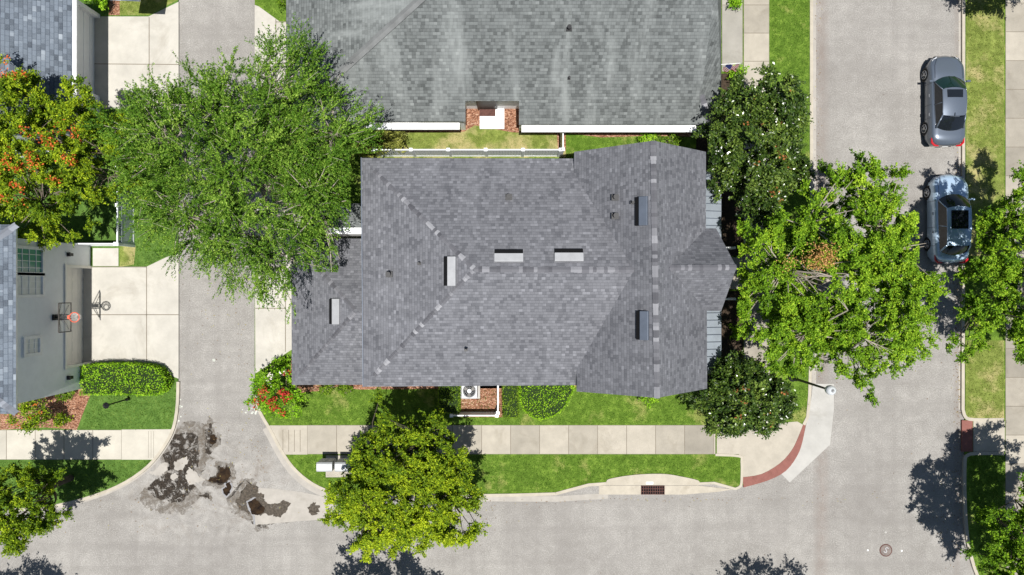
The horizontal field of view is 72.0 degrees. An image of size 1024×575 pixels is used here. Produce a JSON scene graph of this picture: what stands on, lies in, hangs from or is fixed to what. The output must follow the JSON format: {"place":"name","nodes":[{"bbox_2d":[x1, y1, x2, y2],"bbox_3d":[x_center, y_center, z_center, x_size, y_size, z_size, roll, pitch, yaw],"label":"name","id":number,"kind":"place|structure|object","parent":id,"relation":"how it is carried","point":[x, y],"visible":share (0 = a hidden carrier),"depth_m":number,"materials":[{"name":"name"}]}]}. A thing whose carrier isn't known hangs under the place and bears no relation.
{"place":"outdoors","nodes":[
{"label":"outdoors","id":0,"kind":"place"},
{"bbox_2d":[0,430,121,459],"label":"sidewalk","id":1,"kind":"structure","parent":0,"point":[69,445],"depth_m":37.90,"materials":[{"name":"concrete"}]},
{"bbox_2d":[0,0,178,509],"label":"lawn","id":2,"kind":"structure","parent":0,"point":[105,215],"depth_m":37.91,"materials":[{"name":"plant"}]},
{"bbox_2d":[0,460,74,558],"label":"street tree","id":3,"kind":"object","parent":2,"relation":"on","point":[12,525],"visible":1,"depth_m":33.02,"materials":[{"name":"green plant"}]},
{"bbox_2d":[0,389,89,429],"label":"mulch bed","id":4,"kind":"object","parent":2,"relation":"on","point":[75,406],"visible":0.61,"depth_m":37.90,"materials":[{"name":"wood"}]},
{"bbox_2d":[4,398,53,435],"bbox_3d":[-24.805,6.420,36.741,2.311,2.528,2.239,-38,90,0],"label":"shrub","id":5,"kind":"object","parent":4,"relation":"on","point":[29,417],"visible":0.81,"depth_m":35.98,"materials":[{"name":"green plant"}]},
{"bbox_2d":[48,412,73,428],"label":"shrub","id":6,"kind":"object","parent":4,"relation":"on","point":[58,420],"visible":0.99,"depth_m":37.45,"materials":[{"name":"green plant"}]},
{"bbox_2d":[55,391,75,402],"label":"shrub","id":7,"kind":"object","parent":4,"relation":"on","point":[63,395],"visible":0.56,"depth_m":37.53,"materials":[{"name":"green plant"}]},
{"bbox_2d":[0,222,91,415],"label":"stucco house","id":8,"kind":"structure","parent":2,"relation":"on","point":[41,356],"depth_m":33.65,"materials":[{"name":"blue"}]},
{"bbox_2d":[18,245,44,275],"bbox_3d":[-22.615,-1.243,33.050,0.111,2.050,1.400,0,90,0],"label":"window","id":9,"kind":"structure","parent":8,"relation":"in","point":[30,258],"depth_m":33.15,"materials":[{"name":"glass"}]},
{"bbox_2d":[18,272,44,297],"bbox_3d":[-22.615,-0.120,33.050,0.111,2.050,1.200,0,90,0],"label":"window","id":10,"kind":"structure","parent":8,"relation":"in","point":[27,285],"depth_m":33.20,"materials":[{"name":"white paint"}]},
{"bbox_2d":[22,335,41,357],"bbox_3d":[-22.615,2.757,33.250,0.111,1.250,0.970,0,90,0],"label":"window","id":11,"kind":"structure","parent":8,"relation":"in","point":[31,345],"depth_m":33.23,"materials":[{"name":"glass"}]},
{"bbox_2d":[52,302,80,332],"bbox_3d":[-22.014,1.456,34.791,1.086,1.168,1.094,43,90,0],"label":"basketball hoop","id":12,"kind":"object","parent":8,"relation":"attached to","point":[58,316],"visible":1,"depth_m":34.93,"materials":[{"name":"red plastic"}]},
{"bbox_2d":[67,268,82,364],"bbox_3d":[-23.092,1.483,36.920,0.069,2.160,5.118,0,90,0],"label":"garage door","id":13,"kind":"structure","parent":8,"relation":"in","point":[74,275],"depth_m":37.26,"materials":[{"name":"beige paint"}]},
{"bbox_2d":[0,0,99,139],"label":"garage house","id":14,"kind":"structure","parent":2,"relation":"on","point":[52,41],"depth_m":34.49,"materials":[{"name":"blue"}]},
{"bbox_2d":[78,8,93,93],"bbox_3d":[-22.463,-12.362,36.930,0.078,2.100,4.207,0,90,0],"label":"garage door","id":15,"kind":"structure","parent":14,"relation":"in","point":[85,21],"depth_m":37.19,"materials":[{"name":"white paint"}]},
{"bbox_2d":[0,53,157,251],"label":"flowering tree","id":16,"kind":"object","parent":2,"relation":"on","point":[16,84],"visible":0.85,"depth_m":32.29,"materials":[{"name":"green plant"}]},
{"bbox_2d":[70,242,115,245],"bbox_3d":[-21.604,-2.259,37.150,2.480,1.760,0.170,0,90,0],"label":"vinyl fence","id":17,"kind":"object","parent":2,"relation":"on","point":[101,244],"visible":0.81,"depth_m":36.80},
{"bbox_2d":[109,0,119,14],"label":"mulch bed","id":18,"kind":"object","parent":2,"relation":"on","point":[114,7],"visible":1,"depth_m":37.90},
{"bbox_2d":[84,0,108,9],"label":"shrub","id":19,"kind":"object","parent":18,"relation":"on","point":[102,4],"visible":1,"depth_m":37.03,"materials":[{"name":"green plant"}]},
{"bbox_2d":[115,166,134,246],"bbox_3d":[-20.310,-4.241,37.100,0.170,1.860,4.204,0,90,0],"label":"vinyl fence","id":20,"kind":"object","parent":2,"relation":"on","point":[126,243],"visible":0.48,"depth_m":36.94,"materials":[{"name":"plastic"}]},
{"bbox_2d":[78,361,173,396],"bbox_3d":[-20.443,4.822,37.396,4.668,1.218,1.861,0,90,0],"label":"hedge","id":21,"kind":"object","parent":2,"relation":"on","point":[136,378],"visible":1,"depth_m":36.97,"materials":[{"name":"green plant"}]},
{"bbox_2d":[120,246,135,266],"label":"lawn","id":22,"kind":"structure","parent":2,"relation":"on","point":[126,253],"depth_m":37.90,"materials":[{"name":"plant"}]},
{"bbox_2d":[120,0,176,14],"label":"lawn","id":23,"kind":"structure","parent":2,"relation":"on","point":[134,6],"depth_m":37.90,"materials":[{"name":"plant"}]},
{"bbox_2d":[93,248,118,265],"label":"path","id":24,"kind":"structure","parent":0,"point":[105,256],"depth_m":37.90,"materials":[{"name":"concrete"}]},
{"bbox_2d":[83,254,178,378],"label":"driveway","id":25,"kind":"structure","parent":0,"point":[130,314],"depth_m":37.90,"materials":[{"name":"concrete"}]},
{"bbox_2d":[94,2,178,108],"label":"driveway","id":26,"kind":"structure","parent":0,"point":[127,49],"depth_m":37.90,"materials":[{"name":"concrete"}]},
{"bbox_2d":[122,429,170,459],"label":"sidewalk","id":27,"kind":"structure","parent":0,"point":[142,444],"depth_m":37.89,"materials":[{"name":"concrete"}]},
{"bbox_2d":[77,12,383,323],"bbox_3d":[-12.954,-6.436,33.561,13.498,8.938,13.491,20,90,0],"label":"shade tree","id":28,"kind":"object","parent":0,"point":[307,202],"visible":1,"depth_m":31.10,"materials":[{"name":"green plant"}]},
{"bbox_2d":[255,5,285,108],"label":"driveway","id":29,"kind":"structure","parent":0,"point":[264,17],"depth_m":37.90,"materials":[{"name":"concrete"}]},
{"bbox_2d":[255,192,300,372],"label":"driveway","id":30,"kind":"structure","parent":0,"point":[273,334],"depth_m":37.90,"materials":[{"name":"concrete"}]},
{"bbox_2d":[269,425,306,454],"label":"sidewalk","id":31,"kind":"structure","parent":0,"point":[291,439],"depth_m":37.90,"materials":[{"name":"concrete"}]},
{"bbox_2d":[0,0,973,574],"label":"road","id":32,"kind":"structure","parent":0,"point":[854,490],"depth_m":38.00,"materials":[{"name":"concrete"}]},
{"bbox_2d":[15,382,179,510],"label":"kerb","id":33,"kind":"structure","parent":32,"relation":"on","point":[159,453],"depth_m":37.88,"materials":[{"name":"concrete"}]},
{"bbox_2d":[149,462,167,476],"bbox_3d":[-18.901,9.839,37.996,1.250,0.001,0.609,-35,90,0],"label":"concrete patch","id":34,"kind":"object","parent":32,"relation":"on","point":[161,469],"visible":1,"depth_m":38.00,"materials":[{"name":"concrete"}]},
{"bbox_2d":[148,477,192,501],"bbox_3d":[-18.396,10.766,37.993,2.193,0.001,1.496,24,90,0],"label":"stain","id":35,"kind":"object","parent":32,"relation":"on","point":[169,490],"visible":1,"depth_m":37.99,"materials":[{"name":"asphalt"}]},
{"bbox_2d":[146,432,199,502],"bbox_3d":[-17.929,9.688,37.995,2.416,0.001,4.035,23,90,0],"label":"stain","id":36,"kind":"object","parent":32,"relation":"on","point":[183,442],"visible":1,"depth_m":37.99,"materials":[{"name":"asphalt"}]},
{"bbox_2d":[140,421,206,514],"bbox_3d":[-17.883,9.719,37.998,3.244,0.001,5.547,22,90,0],"label":"stain","id":37,"kind":"object","parent":32,"relation":"on","point":[169,504],"visible":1,"depth_m":38.00,"materials":[{"name":"asphalt"}]},
{"bbox_2d":[174,456,187,470],"bbox_3d":[-17.807,9.543,37.992,0.911,0.001,0.649,-23,90,0],"label":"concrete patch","id":38,"kind":"object","parent":32,"relation":"on","point":[181,463],"visible":1,"depth_m":37.99,"materials":[{"name":"concrete"}]},
{"bbox_2d":[171,435,191,458],"bbox_3d":[-17.831,8.565,37.993,1.184,0.001,1.360,0,90,0],"label":"stain","id":39,"kind":"object","parent":32,"relation":"on","point":[180,438],"visible":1,"depth_m":37.99,"materials":[{"name":"asphalt"}]},
{"bbox_2d":[185,467,204,484],"bbox_3d":[-17.184,10.306,37.992,1.200,0.001,0.792,38,90,0],"label":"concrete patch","id":40,"kind":"object","parent":32,"relation":"on","point":[192,476],"visible":1,"depth_m":37.99,"materials":[{"name":"concrete"}]},
{"bbox_2d":[208,467,229,483],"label":"puddle","id":41,"kind":"object","parent":32,"relation":"on","point":[223,475],"visible":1,"depth_m":37.99,"materials":[{"name":"liquid"}]},
{"bbox_2d":[227,479,256,520],"bbox_3d":[-13.455,11.764,37.998,3.818,0.001,2.254,27,90,0],"label":"stain","id":42,"kind":"object","parent":32,"relation":"on","point":[234,499],"visible":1,"depth_m":38.00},
{"bbox_2d":[239,485,256,502],"bbox_3d":[-14.275,11.071,37.991,1.243,0.001,0.681,-36,90,0],"label":"stain","id":43,"kind":"object","parent":32,"relation":"on","point":[247,493],"visible":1,"depth_m":37.99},
{"bbox_2d":[247,498,264,514],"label":"puddle","id":44,"kind":"object","parent":32,"relation":"on","point":[256,507],"visible":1,"depth_m":37.99,"materials":[{"name":"liquid"}]},
{"bbox_2d":[235,484,290,516],"bbox_3d":[-13.489,11.705,37.992,2.756,0.001,1.602,27,90,0],"label":"stain","id":45,"kind":"object","parent":32,"relation":"on","point":[270,510],"visible":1,"depth_m":37.99,"materials":[{"name":"asphalt"}]},
{"bbox_2d":[254,488,333,524],"bbox_3d":[-11.826,11.792,37.997,4.482,0.004,2.034,0,90,0],"label":"gutter","id":46,"kind":"object","parent":32,"relation":"on","point":[300,502],"visible":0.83,"depth_m":37.99,"materials":[{"name":"concrete"}]},
{"bbox_2d":[307,502,319,514],"bbox_3d":[-10.638,11.945,37.992,0.701,0.001,0.693,-45,90,0],"label":"stain","id":47,"kind":"object","parent":46,"relation":"on","point":[313,508],"visible":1,"depth_m":37.99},
{"bbox_2d":[21,412,607,511],"bbox_3d":[-10.863,9.409,37.997,32.088,0.004,5.493,0,90,0],"label":"gutter","id":48,"kind":"object","parent":32,"relation":"on","point":[298,478],"visible":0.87,"depth_m":37.99,"materials":[{"name":"concrete"}]},
{"bbox_2d":[255,394,555,496],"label":"kerb","id":49,"kind":"structure","parent":32,"relation":"on","point":[323,489],"depth_m":37.88,"materials":[{"name":"concrete"}]},
{"bbox_2d":[555,482,606,494],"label":"kerb","id":50,"kind":"structure","parent":32,"relation":"on","point":[580,487],"depth_m":37.88,"materials":[{"name":"concrete"}]},
{"bbox_2d":[599,474,731,494],"bbox_3d":[8.289,10.576,37.934,7.203,0.171,1.147,0,90,0],"label":"storm drain","id":51,"kind":"object","parent":32,"relation":"on","point":[653,479],"visible":1,"depth_m":37.95,"materials":[{"name":"concrete"}]},
{"bbox_2d":[699,454,742,489],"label":"kerb","id":52,"kind":"structure","parent":32,"relation":"on","point":[727,486],"depth_m":37.88,"materials":[{"name":"concrete"}]},
{"bbox_2d":[802,0,812,424],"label":"kerb","id":53,"kind":"structure","parent":32,"relation":"on","point":[811,168],"depth_m":37.88,"materials":[{"name":"concrete"}]},
{"bbox_2d":[782,384,833,481],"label":"kerb ramp","id":54,"kind":"structure","parent":32,"relation":"on","point":[817,437],"depth_m":37.98,"materials":[{"name":"concrete"}]},
{"bbox_2d":[879,544,891,556],"bbox_3d":[20.138,14.155,37.987,0.680,0.023,0.680,0,90,0],"label":"manhole cover","id":55,"kind":"object","parent":32,"relation":"on","point":[885,550],"visible":1,"depth_m":37.98,"materials":[{"name":"metal"}]},
{"bbox_2d":[812,0,960,408],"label":"gutter","id":56,"kind":"object","parent":32,"relation":"on","point":[814,126],"visible":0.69,"depth_m":37.99,"materials":[{"name":"concrete"}]},
{"bbox_2d":[921,56,970,146],"bbox_3d":[22.956,-9.864,37.250,2.150,1.551,4.840,0,90,0],"label":"parked car","id":57,"kind":"object","parent":32,"relation":"on","point":[945,96],"visible":1,"depth_m":37.01,"materials":[{"name":"grey metal"}]},
{"bbox_2d":[923,174,974,262],"bbox_3d":[23.101,-3.631,37.181,2.170,1.689,4.720,0,90,0],"label":"parked car","id":58,"kind":"object","parent":32,"relation":"on","point":[949,224],"visible":0.98,"depth_m":36.88,"materials":[{"name":"blue metal"}]},
{"bbox_2d":[960,0,1003,420],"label":"kerb","id":59,"kind":"structure","parent":32,"relation":"on","point":[962,383],"depth_m":37.88,"materials":[{"name":"concrete"}]},
{"bbox_2d":[962,452,1003,574],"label":"kerb","id":60,"kind":"structure","parent":32,"relation":"on","point":[964,506],"depth_m":37.88,"materials":[{"name":"concrete"}]},
{"bbox_2d":[307,425,715,453],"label":"sidewalk","id":61,"kind":"structure","parent":0,"point":[564,439],"depth_m":37.90,"materials":[{"name":"concrete"}]},
{"bbox_2d":[255,0,1003,574],"bbox_3d":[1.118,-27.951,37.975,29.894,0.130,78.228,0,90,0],"label":"lawn","id":62,"kind":"structure","parent":0,"point":[571,468],"depth_m":37.91,"materials":[{"name":"plant"}]},
{"bbox_2d":[243,364,310,422],"bbox_3d":[-11.868,5.377,36.225,3.364,3.563,3.018,0,90,0],"label":"crape myrtle","id":63,"kind":"object","parent":62,"relation":"on","point":[287,393],"visible":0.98,"depth_m":35.46,"materials":[{"name":"green plant"}]},
{"bbox_2d":[269,354,291,373],"bbox_3d":[-12.345,4.027,37.563,0.930,0.881,1.013,28,90,0],"label":"shrub","id":64,"kind":"object","parent":62,"relation":"on","point":[281,363],"visible":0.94,"depth_m":37.42,"materials":[{"name":"green plant"}]},
{"bbox_2d":[326,455,351,476],"bbox_3d":[-9.124,9.605,37.935,1.753,0.130,1.168,0,90,0],"label":"concrete pad","id":65,"kind":"object","parent":62,"relation":"on","point":[333,473],"visible":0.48,"depth_m":37.87,"materials":[{"name":"concrete"}]},
{"bbox_2d":[316,457,335,471],"bbox_3d":[-9.707,9.290,37.155,0.820,1.430,0.494,0,90,0],"label":"cluster mailbox","id":66,"kind":"object","parent":65,"relation":"on","point":[327,464],"visible":0.98,"depth_m":36.46,"materials":[{"name":"grey paint"}]},
{"bbox_2d":[335,457,350,471],"bbox_3d":[-8.759,9.290,37.155,0.820,1.430,0.494,0,90,0],"label":"cluster mailbox","id":67,"kind":"object","parent":65,"relation":"on","point":[340,465],"visible":0.59,"depth_m":36.44,"materials":[{"name":"grey paint"}]},
{"bbox_2d":[344,122,409,157],"bbox_3d":[-7.038,-7.911,36.725,3.474,2.563,2.555,0,90,0],"label":"palm shrub","id":68,"kind":"object","parent":62,"relation":"on","point":[389,139],"visible":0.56,"depth_m":36.19,"materials":[{"name":"green plant"}]},
{"bbox_2d":[317,387,490,563],"bbox_3d":[-4.912,8.642,34.064,7.966,7.936,8.227,0,90,0],"label":"street tree","id":69,"kind":"object","parent":62,"relation":"on","point":[367,510],"visible":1,"depth_m":31.82,"materials":[{"name":"green plant"}]},
{"bbox_2d":[291,358,575,392],"bbox_3d":[-4.213,4.729,37.903,15.304,0.010,1.857,0,90,0],"label":"mulch bed","id":70,"kind":"object","parent":62,"relation":"on","point":[307,388],"visible":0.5,"depth_m":37.90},
{"bbox_2d":[317,385,333,395],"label":"shrub","id":71,"kind":"object","parent":70,"relation":"on","point":[326,389],"visible":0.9,"depth_m":37.39,"materials":[{"name":"green plant"}]},
{"bbox_2d":[336,385,353,396],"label":"shrub","id":72,"kind":"object","parent":70,"relation":"on","point":[346,389],"visible":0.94,"depth_m":37.48,"materials":[{"name":"green plant"}]},
{"bbox_2d":[436,386,460,413],"bbox_3d":[-3.337,5.834,37.454,1.329,1.105,1.772,0,90,0],"label":"hedge","id":73,"kind":"object","parent":62,"relation":"on","point":[449,399],"visible":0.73,"depth_m":37.07,"materials":[{"name":"green plant"}]},
{"bbox_2d":[358,125,565,159],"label":"lawn","id":74,"kind":"structure","parent":62,"relation":"on","point":[442,141],"depth_m":37.90,"materials":[{"name":"plant"}]},
{"bbox_2d":[396,109,565,150],"bbox_3d":[-1.995,-8.821,37.903,9.767,0.010,2.958,0,90,0],"label":"mulch bed","id":75,"kind":"object","parent":74,"relation":"on","point":[511,120],"visible":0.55,"depth_m":37.90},
{"bbox_2d":[372,148,561,156],"bbox_3d":[-2.310,-7.069,37.050,9.756,1.960,0.170,0,90,0],"label":"vinyl fence","id":76,"kind":"object","parent":62,"relation":"on","point":[449,152],"visible":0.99,"depth_m":36.86,"materials":[{"name":"plastic"}]},
{"bbox_2d":[450,412,497,416],"bbox_3d":[-1.983,6.707,37.425,2.549,1.210,0.170,0,90,0],"label":"vinyl fence","id":77,"kind":"object","parent":62,"relation":"on","point":[475,414],"visible":0.88,"depth_m":37.16,"materials":[{"name":"plastic"}]},
{"bbox_2d":[459,386,502,416],"bbox_3d":[-1.685,6.070,37.903,2.407,0.010,1.788,0,90,0],"label":"mulch bed","id":78,"kind":"object","parent":62,"relation":"on","point":[489,393],"visible":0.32,"depth_m":37.90,"materials":[{"name":"wood"}]},
{"bbox_2d":[460,386,479,398],"bbox_3d":[-2.241,5.431,37.445,1.050,0.930,1.050,0,90,0],"label":"air conditioner","id":79,"kind":"object","parent":78,"relation":"on","point":[470,392],"visible":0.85,"depth_m":37.03,"materials":[{"name":"metal"}]},
{"bbox_2d":[286,0,720,132],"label":"ranch house","id":80,"kind":"structure","parent":62,"relation":"on","point":[598,66],"depth_m":33.97,"materials":[{"name":"grey"}]},
{"bbox_2d":[476,101,496,109],"bbox_3d":[-1.310,-9.529,36.900,1.050,2.100,0.161,0,90,0],"label":"side door","id":81,"kind":"structure","parent":80,"relation":"in","point":[480,104],"depth_m":36.73,"materials":[{"name":"metal"}]},
{"bbox_2d":[480,109,494,115],"bbox_3d":[-1.310,-9.362,37.705,0.850,0.020,0.400,0,90,0],"label":"doormat","id":82,"kind":"object","parent":80,"relation":"on","point":[487,112],"visible":1,"depth_m":37.70,"materials":[{"name":"fabric"}]},
{"bbox_2d":[501,386,519,418],"bbox_3d":[-0.084,5.942,37.458,1.012,1.112,2.055,0,90,0],"label":"hedge","id":83,"kind":"object","parent":62,"relation":"on","point":[510,398],"visible":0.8,"depth_m":37.07,"materials":[{"name":"green plant"}]},
{"bbox_2d":[291,140,736,397],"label":"corner house","id":84,"kind":"structure","parent":62,"relation":"on","point":[609,270],"depth_m":30.90,"materials":[{"name":"grey"}]},
{"bbox_2d":[518,385,574,419],"bbox_3d":[1.813,5.947,37.376,3.124,1.218,2.172,0,90,0],"label":"hedge","id":85,"kind":"object","parent":62,"relation":"on","point":[540,402],"visible":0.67,"depth_m":36.97,"materials":[{"name":"green plant"}]},
{"bbox_2d":[121,0,1004,417],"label":"grass","id":86,"kind":"structure","parent":62,"relation":"on","point":[971,140],"depth_m":37.88,"materials":[{"name":"plant"}]},
{"bbox_2d":[571,133,690,136],"bbox_3d":[6.397,-8.271,37.903,6.465,0.010,0.413,0,90,0],"label":"mulch bed","id":87,"kind":"object","parent":62,"relation":"on","point":[628,134],"visible":0.53,"depth_m":37.90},
{"bbox_2d":[638,133,656,141],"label":"shrub","id":88,"kind":"object","parent":62,"relation":"on","point":[648,137],"visible":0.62,"depth_m":37.35,"materials":[{"name":"green plant"}]},
{"bbox_2d":[656,133,684,145],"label":"shrub","id":89,"kind":"object","parent":62,"relation":"on","point":[674,138],"visible":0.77,"depth_m":37.47,"materials":[{"name":"green plant"}]},
{"bbox_2d":[696,73,742,255],"bbox_3d":[11.160,-6.654,37.903,2.510,0.010,9.904,0,90,0],"label":"mulch bed","id":90,"kind":"object","parent":62,"relation":"on","point":[729,222],"visible":0.07,"depth_m":37.90,"materials":[{"name":"brown soil"}]},
{"bbox_2d":[727,64,749,78],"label":"shrub","id":91,"kind":"object","parent":90,"relation":"on","point":[741,70],"visible":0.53,"depth_m":37.40,"materials":[{"name":"green plant"}]},
{"bbox_2d":[707,291,742,407],"bbox_3d":[11.366,3.456,37.903,2.098,0.010,6.534,0,90,0],"label":"mulch bed","id":92,"kind":"object","parent":62,"relation":"on","point":[729,316],"visible":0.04,"depth_m":37.90,"materials":[{"name":"brown wood"}]},
{"bbox_2d":[729,324,748,340],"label":"shrub","id":93,"kind":"object","parent":92,"relation":"on","point":[735,332],"visible":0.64,"depth_m":37.46,"materials":[{"name":"green plant"}]},
{"bbox_2d":[727,0,742,9],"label":"shrub","id":94,"kind":"object","parent":62,"relation":"on","point":[738,3],"visible":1,"depth_m":37.43,"materials":[{"name":"green plant"}]},
{"bbox_2d":[678,349,800,439],"bbox_3d":[11.228,5.665,34.870,5.074,6.279,4.811,44,90,0],"label":"magnolia tree","id":95,"kind":"object","parent":62,"relation":"on","point":[772,397],"visible":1,"depth_m":33.13,"materials":[{"name":"green plant"}]},
{"bbox_2d":[691,60,816,229],"bbox_3d":[11.513,-6.811,34.418,5.672,7.193,8.261,0,90,0],"label":"magnolia tree","id":96,"kind":"object","parent":62,"relation":"on","point":[736,167],"visible":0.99,"depth_m":32.56,"materials":[{"name":"green plant"}]},
{"bbox_2d":[788,374,835,394],"bbox_3d":[15.034,4.845,35.485,0.470,5.030,0.470,0,90,0],"label":"street lamp","id":97,"kind":"object","parent":62,"relation":"on","point":[830,389],"visible":0.94,"depth_m":34.38,"materials":[{"name":"white plastic"}]},
{"bbox_2d":[736,147,950,407],"bbox_3d":[14.815,-0.528,33.403,9.731,9.230,11.766,0,90,0],"label":"street tree","id":98,"kind":"object","parent":62,"relation":"on","point":[882,248],"visible":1,"depth_m":30.88,"materials":[{"name":"green plant"}]},
{"bbox_2d":[722,0,742,71],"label":"path","id":99,"kind":"structure","parent":0,"point":[732,36],"depth_m":37.90,"materials":[{"name":"concrete"}]},
{"bbox_2d":[729,257,743,288],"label":"path","id":100,"kind":"structure","parent":0,"point":[735,280],"depth_m":37.90,"materials":[{"name":"concrete"}]},
{"bbox_2d":[744,0,768,395],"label":"sidewalk","id":101,"kind":"structure","parent":0,"point":[756,33],"depth_m":37.90,"materials":[{"name":"concrete"}]},
{"bbox_2d":[744,339,769,407],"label":"sidewalk","id":102,"kind":"structure","parent":0,"point":[751,348],"depth_m":37.89,"materials":[{"name":"concrete"}]},
{"bbox_2d":[717,422,802,476],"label":"sidewalk","id":103,"kind":"structure","parent":0,"point":[760,455],"depth_m":37.90,"materials":[{"name":"concrete"}]},
{"bbox_2d":[743,425,805,486],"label":"tactile paving","id":104,"kind":"structure","parent":103,"relation":"on","point":[784,465],"depth_m":37.88,"materials":[{"name":"concrete"}]},
{"bbox_2d":[964,0,1004,574],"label":"lawn","id":105,"kind":"structure","parent":0,"point":[973,528],"depth_m":37.91,"materials":[{"name":"plant"}]},
{"bbox_2d":[961,420,972,451],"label":"tactile paving","id":106,"kind":"structure","parent":105,"relation":"on","point":[966,435],"depth_m":37.88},
{"bbox_2d":[945,160,1023,364],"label":"street tree","id":107,"kind":"object","parent":105,"relation":"on","point":[1002,276],"visible":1,"depth_m":31.92,"materials":[{"name":"green plant"}]},
{"bbox_2d":[966,0,1003,255],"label":"lawn","id":108,"kind":"structure","parent":105,"relation":"on","point":[985,177],"depth_m":37.90,"materials":[{"name":"plant"}]},
{"bbox_2d":[966,340,1003,417],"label":"lawn","id":109,"kind":"structure","parent":105,"relation":"on","point":[977,378],"depth_m":37.90,"materials":[{"name":"plant"}]},
{"bbox_2d":[960,471,1023,574],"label":"street tree","id":110,"kind":"object","parent":105,"relation":"on","point":[1012,547],"visible":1,"depth_m":32.35,"materials":[{"name":"green plant"}]},
{"bbox_2d":[973,421,1004,451],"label":"sidewalk","id":111,"kind":"structure","parent":0,"point":[988,436],"depth_m":37.89,"materials":[{"name":"concrete"}]},
{"bbox_2d":[1005,0,1023,574],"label":"sidewalk","id":112,"kind":"structure","parent":0,"point":[1014,155],"depth_m":37.90,"materials":[{"name":"concrete"}]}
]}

